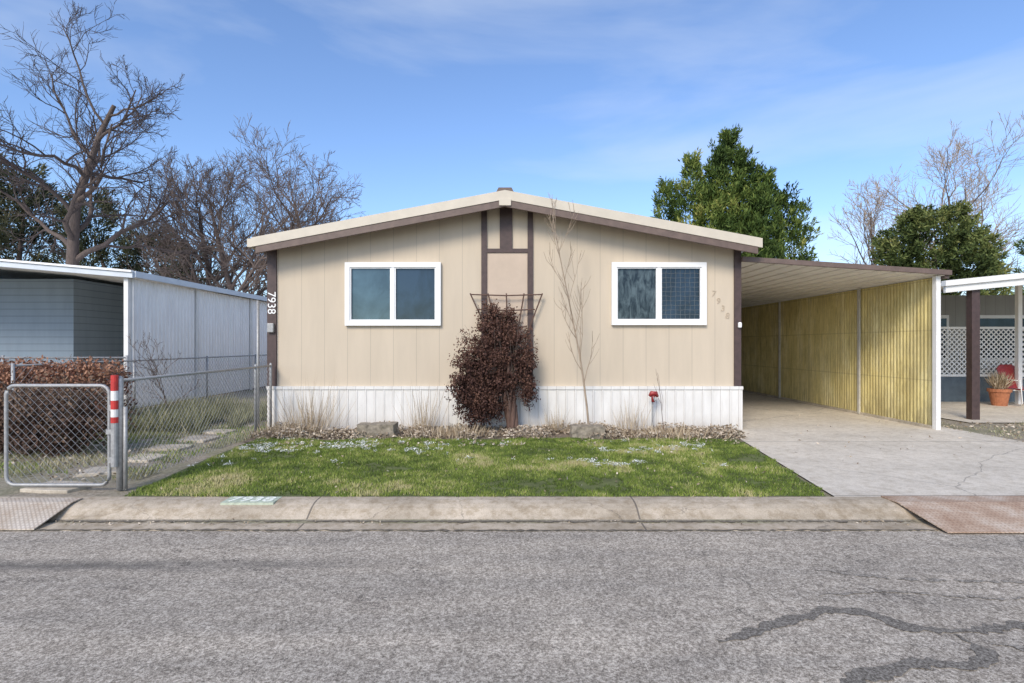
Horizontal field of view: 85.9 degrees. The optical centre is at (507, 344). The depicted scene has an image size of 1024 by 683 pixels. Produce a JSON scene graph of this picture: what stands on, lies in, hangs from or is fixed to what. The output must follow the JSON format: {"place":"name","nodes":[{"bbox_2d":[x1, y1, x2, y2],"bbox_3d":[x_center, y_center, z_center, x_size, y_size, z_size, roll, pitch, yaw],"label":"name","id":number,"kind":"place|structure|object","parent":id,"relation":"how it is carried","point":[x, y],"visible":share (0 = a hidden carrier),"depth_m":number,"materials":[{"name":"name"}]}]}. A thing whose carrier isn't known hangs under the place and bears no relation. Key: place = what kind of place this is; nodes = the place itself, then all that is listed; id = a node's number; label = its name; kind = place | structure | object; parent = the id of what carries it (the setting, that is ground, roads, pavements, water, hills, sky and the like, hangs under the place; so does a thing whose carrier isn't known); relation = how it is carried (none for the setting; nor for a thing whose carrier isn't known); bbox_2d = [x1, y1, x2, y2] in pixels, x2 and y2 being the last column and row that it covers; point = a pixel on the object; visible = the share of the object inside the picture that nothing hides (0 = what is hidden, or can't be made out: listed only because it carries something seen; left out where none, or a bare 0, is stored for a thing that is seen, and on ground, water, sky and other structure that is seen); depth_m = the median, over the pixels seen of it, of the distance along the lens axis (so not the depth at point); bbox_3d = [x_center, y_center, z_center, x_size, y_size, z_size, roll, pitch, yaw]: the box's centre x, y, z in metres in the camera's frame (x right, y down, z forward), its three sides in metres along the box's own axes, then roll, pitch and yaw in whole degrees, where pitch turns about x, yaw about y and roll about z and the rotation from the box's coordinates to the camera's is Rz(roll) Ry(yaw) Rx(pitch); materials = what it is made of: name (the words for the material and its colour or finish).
{"place":"outdoors","nodes":[
{"label":"outdoors","id":0,"kind":"place"},
{"bbox_2d":[125,436,825,496],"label":"lawn","id":1,"kind":"structure","parent":0,"point":[612,482],"depth_m":6.30,"materials":[{"name":"green plant"}]},
{"bbox_2d":[187,437,725,466],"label":"snow patches","id":2,"kind":"object","parent":1,"relation":"on","point":[429,443],"visible":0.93,"depth_m":7.84,"materials":[{"name":"white snow"}]},
{"bbox_2d":[161,445,780,492],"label":"scattered leaves","id":3,"kind":"object","parent":1,"relation":"on","point":[506,465],"visible":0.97,"depth_m":6.41,"materials":[{"name":"brown plant"}]},
{"bbox_2d":[248,436,739,447],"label":"scattered leaves","id":4,"kind":"object","parent":1,"relation":"on","point":[349,438],"visible":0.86,"depth_m":8.40,"materials":[{"name":"brown plant"}]},
{"bbox_2d":[0,531,1023,682],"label":"road","id":5,"kind":"structure","parent":0,"point":[374,606],"depth_m":3.42,"materials":[{"name":"grey asphalt"}]},
{"bbox_2d":[0,498,82,529],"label":"ramp plate","id":6,"kind":"object","parent":5,"relation":"on","point":[25,513],"visible":1,"depth_m":5.06,"materials":[{"name":"grey metal"}]},
{"bbox_2d":[0,497,943,530],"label":"kerb","id":7,"kind":"structure","parent":5,"relation":"on","point":[505,508],"depth_m":5.11,"materials":[{"name":"concrete"}]},
{"bbox_2d":[220,497,280,504],"bbox_3d":[-2.470,1.503,5.305,0.500,0.034,0.210,0,0,0],"label":"kerb number","id":8,"kind":"object","parent":7,"relation":"on","point":[251,501],"visible":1,"depth_m":5.24,"materials":[{"name":"white paint"}]},
{"bbox_2d":[47,520,902,522],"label":"gutter dirt","id":9,"kind":"structure","parent":7,"relation":"on","point":[573,521],"depth_m":5.01,"materials":[{"name":"brown soil"}]},
{"bbox_2d":[47,518,908,525],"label":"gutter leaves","id":10,"kind":"object","parent":7,"relation":"on","point":[388,523],"visible":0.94,"depth_m":4.96,"materials":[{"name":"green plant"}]},
{"bbox_2d":[2,528,941,530],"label":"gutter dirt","id":11,"kind":"structure","parent":5,"relation":"on","point":[484,530],"depth_m":4.80,"materials":[{"name":"soil"}]},
{"bbox_2d":[716,606,1023,641],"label":"road tar seam","id":12,"kind":"object","parent":5,"relation":"on","point":[764,626],"visible":1,"depth_m":3.17,"materials":[{"name":"grey asphalt"}]},
{"bbox_2d":[839,633,998,682],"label":"road tar seam","id":13,"kind":"object","parent":5,"relation":"on","point":[985,657],"visible":1,"depth_m":2.76,"materials":[{"name":"grey asphalt"}]},
{"bbox_2d":[814,569,1023,582],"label":"road tar seam","id":14,"kind":"object","parent":5,"relation":"on","point":[915,579],"visible":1,"depth_m":3.79,"materials":[{"name":"grey asphalt"}]},
{"bbox_2d":[820,590,1023,600],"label":"road tar seam","id":15,"kind":"object","parent":5,"relation":"on","point":[848,593],"visible":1,"depth_m":3.58,"materials":[{"name":"grey asphalt"}]},
{"bbox_2d":[881,496,1023,532],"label":"ramp plate","id":16,"kind":"object","parent":5,"relation":"on","point":[976,514],"visible":1,"depth_m":5.03,"materials":[{"name":"brown metal"}]},
{"bbox_2d":[992,643,1023,650],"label":"road tar seam","id":17,"kind":"object","parent":5,"relation":"on","point":[1019,647],"visible":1,"depth_m":2.96,"materials":[{"name":"grey asphalt"}]},
{"bbox_2d":[0,386,1023,522],"bbox_3d":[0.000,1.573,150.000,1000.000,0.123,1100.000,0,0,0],"label":"ground","id":18,"kind":"structure","parent":0,"point":[107,490],"depth_m":6.14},
{"bbox_2d":[0,152,72,262],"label":"evergreen tree","id":19,"kind":"object","parent":18,"relation":"on","point":[19,228],"visible":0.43,"depth_m":33.54,"materials":[{"name":"green plant"}]},
{"bbox_2d":[20,480,94,493],"bbox_3d":[-4.724,1.499,5.799,0.571,0.048,0.376,0,0,10],"label":"stepping stone","id":20,"kind":"object","parent":18,"relation":"on","point":[60,490],"visible":0.66,"depth_m":5.67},
{"bbox_2d":[0,355,128,406],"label":"chain link fence","id":21,"kind":"object","parent":18,"relation":"on","point":[68,358],"visible":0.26,"depth_m":12.18,"materials":[{"name":"metal"}]},
{"bbox_2d":[0,354,137,428],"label":"hedge","id":22,"kind":"object","parent":18,"relation":"on","point":[5,376],"visible":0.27,"depth_m":9.40,"materials":[{"name":"brown plant"}]},
{"bbox_2d":[0,366,141,457],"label":"shrub","id":23,"kind":"object","parent":18,"relation":"on","point":[42,426],"visible":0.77,"depth_m":7.33,"materials":[{"name":"brown plant"}]},
{"bbox_2d":[76,465,130,476],"bbox_3d":[-4.781,1.498,6.532,0.462,0.045,0.372,0,0,-14],"label":"stepping stone","id":24,"kind":"object","parent":18,"relation":"on","point":[91,471],"visible":0.55,"depth_m":6.42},
{"bbox_2d":[0,1,224,273],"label":"bare tree","id":25,"kind":"object","parent":18,"relation":"on","point":[73,228],"visible":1,"depth_m":25.13,"materials":[{"name":"brown plant"}]},
{"bbox_2d":[111,375,127,490],"bbox_3d":[-4.020,0.905,5.686,0.145,1.190,0.085,0,0,-38],"label":"gate post","id":26,"kind":"object","parent":18,"relation":"on","point":[119,436],"visible":1,"depth_m":5.67,"materials":[{"name":"metal"}]},
{"bbox_2d":[4,384,111,486],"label":"chain link gate","id":27,"kind":"structure","parent":26,"relation":"attached to","point":[7,443],"depth_m":5.69,"materials":[{"name":"metal"}]},
{"bbox_2d":[2,419,260,481],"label":"scattered leaves","id":28,"kind":"object","parent":18,"relation":"on","point":[79,470],"visible":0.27,"depth_m":7.30,"materials":[{"name":"brown plant"}]},
{"bbox_2d":[0,259,266,407],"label":"neighbour house","id":29,"kind":"structure","parent":18,"relation":"on","point":[54,310],"depth_m":15.00,"materials":[{"name":"white metal"}]},
{"bbox_2d":[0,413,266,477],"bbox_3d":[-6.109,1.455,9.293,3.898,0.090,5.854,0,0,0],"label":"side yard grass","id":30,"kind":"structure","parent":18,"relation":"on","point":[132,438],"depth_m":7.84,"materials":[{"name":"plant"}]},
{"bbox_2d":[11,354,266,409],"bbox_3d":[-8.200,0.900,14.488,0.052,1.200,11.029,0,0,-1],"label":"chain link fence","id":31,"kind":"object","parent":18,"relation":"on","point":[13,366],"visible":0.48,"depth_m":13.53,"materials":[{"name":"metal"}]},
{"bbox_2d":[43,183,237,290],"bbox_3d":[-23.784,-4.393,35.977,12.470,11.800,7.354,0,0,-12],"label":"evergreen tree","id":32,"kind":"object","parent":18,"relation":"on","point":[131,254],"visible":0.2,"depth_m":34.70,"materials":[{"name":"green plant"}]},
{"bbox_2d":[128,454,167,462],"bbox_3d":[-4.802,1.499,7.284,0.429,0.049,0.396,0,0,11],"label":"stepping stone","id":33,"kind":"object","parent":18,"relation":"on","point":[143,458],"visible":0.49,"depth_m":7.23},
{"bbox_2d":[127,332,201,407],"bbox_3d":[-6.870,0.601,11.038,1.259,1.802,0.910,0,0,-16],"label":"bare shrub","id":34,"kind":"object","parent":18,"relation":"on","point":[152,371],"visible":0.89,"depth_m":10.97,"materials":[{"name":"brown plant"}]},
{"bbox_2d":[144,444,192,450],"bbox_3d":[-4.931,1.501,8.025,0.553,0.046,0.366,0,0,0],"label":"stepping stone","id":35,"kind":"object","parent":18,"relation":"on","point":[159,447],"visible":0.8,"depth_m":7.94,"materials":[{"name":"grey stone"}]},
{"bbox_2d":[86,393,266,433],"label":"side yard plants","id":36,"kind":"object","parent":18,"relation":"on","point":[204,417],"visible":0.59,"depth_m":10.07,"materials":[{"name":"plant"}]},
{"bbox_2d":[105,425,266,480],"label":"side yard weeds","id":37,"kind":"object","parent":18,"relation":"on","point":[207,446],"visible":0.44,"depth_m":7.19,"materials":[{"name":"green plant"}]},
{"bbox_2d":[176,435,219,442],"bbox_3d":[-4.942,1.500,8.759,0.531,0.046,0.445,0,0,8],"label":"stepping stone","id":38,"kind":"object","parent":18,"relation":"on","point":[199,437],"visible":0.66,"depth_m":8.70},
{"bbox_2d":[124,363,271,481],"bbox_3d":[-4.080,0.905,7.656,0.042,1.190,3.833,0,0,-1],"label":"chain link fence","id":39,"kind":"object","parent":18,"relation":"on","point":[255,397],"visible":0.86,"depth_m":7.36,"materials":[{"name":"metal"}]},
{"bbox_2d":[98,152,307,291],"bbox_3d":[-16.522,-4.524,31.587,10.698,12.096,8.467,0,0,0],"label":"bare tree","id":40,"kind":"object","parent":18,"relation":"on","point":[209,265],"visible":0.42,"depth_m":30.32,"materials":[{"name":"brown plant"}]},
{"bbox_2d":[201,429,236,433],"bbox_3d":[-5.004,1.499,9.505,0.535,0.047,0.373,0,0,0],"label":"stepping stone","id":41,"kind":"object","parent":18,"relation":"on","point":[214,430],"visible":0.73,"depth_m":9.41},
{"bbox_2d":[174,272,266,295],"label":"distant brush","id":42,"kind":"object","parent":18,"relation":"on","point":[238,285],"depth_m":42.07,"materials":[{"name":"brown plant"}]},
{"bbox_2d":[122,146,334,294],"bbox_3d":[-14.836,-4.534,29.404,10.366,12.115,8.834,0,0,-24],"label":"bare tree","id":43,"kind":"object","parent":18,"relation":"on","point":[187,239],"visible":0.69,"depth_m":28.91,"materials":[{"name":"brown plant"}]},
{"bbox_2d":[257,300,258,427],"bbox_3d":[-4.500,0.350,9.900,0.048,2.300,0.048,0,0,-22],"label":"metal pole","id":44,"kind":"object","parent":18,"relation":"on","point":[258,359],"visible":0.69,"depth_m":9.88,"materials":[{"name":"metal"}]},
{"bbox_2d":[199,112,364,296],"bbox_3d":[-11.928,-5.377,31.356,9.733,13.790,10.935,0,0,22],"label":"bare tree","id":45,"kind":"object","parent":18,"relation":"on","point":[295,204],"visible":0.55,"depth_m":29.75,"materials":[{"name":"brown plant"}]},
{"bbox_2d":[244,430,742,441],"bbox_3d":[-0.175,1.502,9.125,8.250,0.001,1.250,0,0,0],"label":"garden bed","id":46,"kind":"object","parent":18,"relation":"on","point":[561,435],"visible":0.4,"depth_m":8.93,"materials":[{"name":"soil"}]},
{"bbox_2d":[233,416,335,439],"bbox_3d":[-3.595,1.326,8.971,1.607,0.348,0.930,0,0,0],"label":"dry grass mat","id":47,"kind":"object","parent":46,"relation":"on","point":[281,427],"visible":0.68,"depth_m":8.97,"materials":[{"name":"beige plant"}]},
{"bbox_2d":[261,370,358,435],"bbox_3d":[-3.315,0.933,9.302,1.850,1.133,0.786,0,0,0],"label":"dry grass clump","id":48,"kind":"object","parent":46,"relation":"on","point":[312,419],"visible":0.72,"depth_m":9.27,"materials":[{"name":"beige plant"}]},
{"bbox_2d":[357,421,397,438],"bbox_3d":[-2.125,1.401,8.973,0.618,0.267,0.380,0,0,0],"label":"planter block","id":49,"kind":"object","parent":46,"relation":"on","point":[373,429],"depth_m":8.80,"materials":[{"name":"grey stone"}]},
{"bbox_2d":[394,385,451,430],"bbox_3d":[-1.415,1.019,9.289,1.097,0.962,0.570,0,0,-23],"label":"dry grass clump","id":50,"kind":"object","parent":46,"relation":"on","point":[424,422],"visible":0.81,"depth_m":9.31,"materials":[{"name":"beige plant"}]},
{"bbox_2d":[397,421,516,440],"bbox_3d":[-0.841,1.360,8.907,1.972,0.279,1.126,0,0,0],"label":"dry grass mat","id":51,"kind":"object","parent":46,"relation":"on","point":[448,432],"visible":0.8,"depth_m":8.89,"materials":[{"name":"beige plant"}]},
{"bbox_2d":[444,299,540,432],"bbox_3d":[-0.256,0.352,9.250,1.642,2.325,0.800,0,0,0],"label":"climbing vine","id":52,"kind":"object","parent":46,"relation":"on","point":[502,356],"visible":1,"depth_m":9.19,"materials":[{"name":"brown plant"}]},
{"bbox_2d":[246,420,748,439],"bbox_3d":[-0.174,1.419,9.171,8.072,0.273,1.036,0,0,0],"label":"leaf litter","id":53,"kind":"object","parent":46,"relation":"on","point":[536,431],"visible":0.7,"depth_m":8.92,"materials":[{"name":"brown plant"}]},
{"bbox_2d":[539,408,569,432],"bbox_3d":[0.815,1.208,9.353,0.632,0.584,0.382,0,0,0],"label":"dry grass clump","id":54,"kind":"object","parent":46,"relation":"on","point":[555,424],"visible":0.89,"depth_m":9.34,"materials":[{"name":"beige plant"}]},
{"bbox_2d":[544,194,599,423],"bbox_3d":[1.053,-0.511,9.158,0.955,4.027,0.824,0,0,0],"label":"bare sapling","id":55,"kind":"object","parent":46,"relation":"on","point":[575,336],"visible":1,"depth_m":9.12,"materials":[{"name":"brown plant"}]},
{"bbox_2d":[569,424,604,438],"bbox_3d":[1.286,1.415,8.951,0.555,0.240,0.326,0,0,0],"label":"planter block","id":56,"kind":"object","parent":46,"relation":"on","point":[580,430],"depth_m":8.80,"materials":[{"name":"beige stone"}]},
{"bbox_2d":[610,396,654,430],"bbox_3d":[2.126,1.142,9.352,0.899,0.716,0.531,0,0,0],"label":"dry grass clump","id":57,"kind":"object","parent":46,"relation":"on","point":[634,422],"visible":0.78,"depth_m":9.34,"materials":[{"name":"beige plant"}]},
{"bbox_2d":[648,391,658,427],"bbox_3d":[2.503,1.145,9.448,0.148,0.709,0.148,0,0,-43],"label":"garden tap","id":58,"kind":"object","parent":46,"relation":"on","point":[652,394],"visible":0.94,"depth_m":9.44,"materials":[{"name":"metal"}]},
{"bbox_2d":[654,373,663,428],"bbox_3d":[2.584,0.954,9.386,0.162,1.093,0.128,0,0,31],"label":"dried plant","id":59,"kind":"object","parent":46,"relation":"on","point":[659,400],"visible":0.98,"depth_m":9.35,"materials":[{"name":"brown plant"}]},
{"bbox_2d":[602,421,730,441],"bbox_3d":[2.619,1.377,8.963,2.324,0.246,1.267,0,0,0],"label":"dry grass mat","id":60,"kind":"object","parent":46,"relation":"on","point":[688,430],"visible":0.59,"depth_m":8.86,"materials":[{"name":"beige plant"}]},
{"bbox_2d":[247,187,762,430],"bbox_3d":[-0.055,-0.578,17.575,8.690,4.175,16.650,0,0,0],"label":"mobile home","id":61,"kind":"object","parent":18,"relation":"on","point":[375,312],"visible":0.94,"depth_m":9.70,"materials":[{"name":"beige"}]},
{"bbox_2d":[345,262,440,325],"bbox_3d":[-2.020,-0.895,9.668,1.680,1.110,0.075,0,0,0],"label":"window","id":62,"kind":"structure","parent":61,"relation":"in","point":[376,293],"depth_m":9.69,"materials":[{"name":"white plastic"}]},
{"bbox_2d":[470,293,542,369],"bbox_3d":[-0.030,-0.076,9.588,1.283,1.658,0.050,0,0,0],"label":"fan trellis","id":63,"kind":"object","parent":61,"relation":"attached to","point":[506,295],"visible":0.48,"depth_m":9.57,"materials":[{"name":"brown wood"}]},
{"bbox_2d":[611,262,706,324],"bbox_3d":[2.650,-0.900,9.668,1.660,1.100,0.075,0,0,0],"label":"window","id":64,"kind":"structure","parent":61,"relation":"in","point":[642,293],"depth_m":9.69,"materials":[{"name":"white plastic"}]},
{"bbox_2d":[650,124,823,260],"bbox_3d":[11.416,-4.887,27.707,10.333,12.785,5.461,0,0,0],"label":"evergreen tree","id":65,"kind":"object","parent":18,"relation":"on","point":[744,191],"visible":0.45,"depth_m":27.32,"materials":[{"name":"green plant"}]},
{"bbox_2d":[827,173,925,265],"bbox_3d":[20.219,-3.974,30.617,6.363,10.954,4.382,0,0,-22],"label":"bare tree","id":66,"kind":"object","parent":18,"relation":"on","point":[871,228],"visible":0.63,"depth_m":30.30,"materials":[{"name":"brown plant"}]},
{"bbox_2d":[858,111,1023,293],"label":"bare tree","id":67,"kind":"object","parent":18,"relation":"on","point":[966,194],"visible":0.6,"depth_m":29.57,"materials":[{"name":"brown plant"}]},
{"bbox_2d":[868,199,1014,294],"bbox_3d":[18.571,-2.380,24.198,6.998,7.779,5.658,0,0,0],"label":"evergreen tree","id":68,"kind":"object","parent":18,"relation":"on","point":[958,240],"visible":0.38,"depth_m":23.12,"materials":[{"name":"green plant"}]},
{"bbox_2d":[941,273,1023,419],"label":"neighbour house","id":69,"kind":"structure","parent":18,"relation":"on","point":[982,336],"depth_m":14.50,"materials":[{"name":"white paint"}]},
{"bbox_2d":[941,315,948,361],"bbox_3d":[12.350,-0.200,16.574,1.860,1.400,0.048,0,0,0],"label":"window","id":70,"kind":"structure","parent":69,"relation":"in","point":[944,318],"depth_m":16.55,"materials":[{"name":"white glass"}]},
{"bbox_2d":[980,315,1023,361],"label":"window","id":71,"kind":"structure","parent":69,"relation":"in","point":[985,320],"depth_m":16.55,"materials":[{"name":"white glass"}]},
{"bbox_2d":[942,421,1023,438],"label":"verge weeds","id":72,"kind":"object","parent":18,"relation":"on","point":[998,431],"visible":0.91,"depth_m":9.45,"materials":[{"name":"green plant"}]},
{"bbox_2d":[944,421,1023,442],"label":"scattered leaves","id":73,"kind":"object","parent":18,"relation":"on","point":[1014,424],"visible":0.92,"depth_m":9.89,"materials":[{"name":"plant"}]},
{"bbox_2d":[1010,236,1023,294],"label":"evergreen tree","id":74,"kind":"object","parent":18,"relation":"on","point":[1021,250],"visible":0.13,"depth_m":26.79,"materials":[{"name":"green plant"}]},
{"bbox_2d":[0,0,1023,296],"label":"sky","id":75,"kind":"structure","parent":0,"point":[585,102],"materials":[{"name":"blue"}]},
{"bbox_2d":[737,392,1023,496],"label":"driveway","id":76,"kind":"structure","parent":0,"point":[942,462],"depth_m":7.57,"materials":[{"name":"concrete"}]},
{"bbox_2d":[741,256,951,429],"bbox_3d":[5.900,-0.021,17.090,3.640,3.041,15.060,0,0,0],"label":"carport","id":77,"kind":"object","parent":76,"relation":"on","point":[863,339],"visible":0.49,"depth_m":11.72,"materials":[{"name":"yellow paint"}]},
{"bbox_2d":[755,413,980,463],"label":"scattered leaves","id":78,"kind":"object","parent":76,"relation":"on","point":[864,436],"visible":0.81,"depth_m":8.35,"materials":[{"name":"brown plant"}]},
{"bbox_2d":[941,402,1023,422],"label":"neighbour patio floor","id":79,"kind":"structure","parent":0,"point":[989,413],"depth_m":12.19,"materials":[{"name":"concrete"}]},
{"bbox_2d":[984,371,1018,405],"bbox_3d":[12.170,1.057,13.613,0.654,0.886,0.736,0,0,-28],"label":"potted plant","id":80,"kind":"object","parent":79,"relation":"on","point":[999,392],"visible":1,"depth_m":13.49,"materials":[{"name":"ceramic"}]},
{"bbox_2d":[996,364,1023,405],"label":"lawn chair","id":81,"kind":"object","parent":79,"relation":"on","point":[1007,368],"visible":0.65,"depth_m":14.04,"materials":[{"name":"red metal"}]}
]}

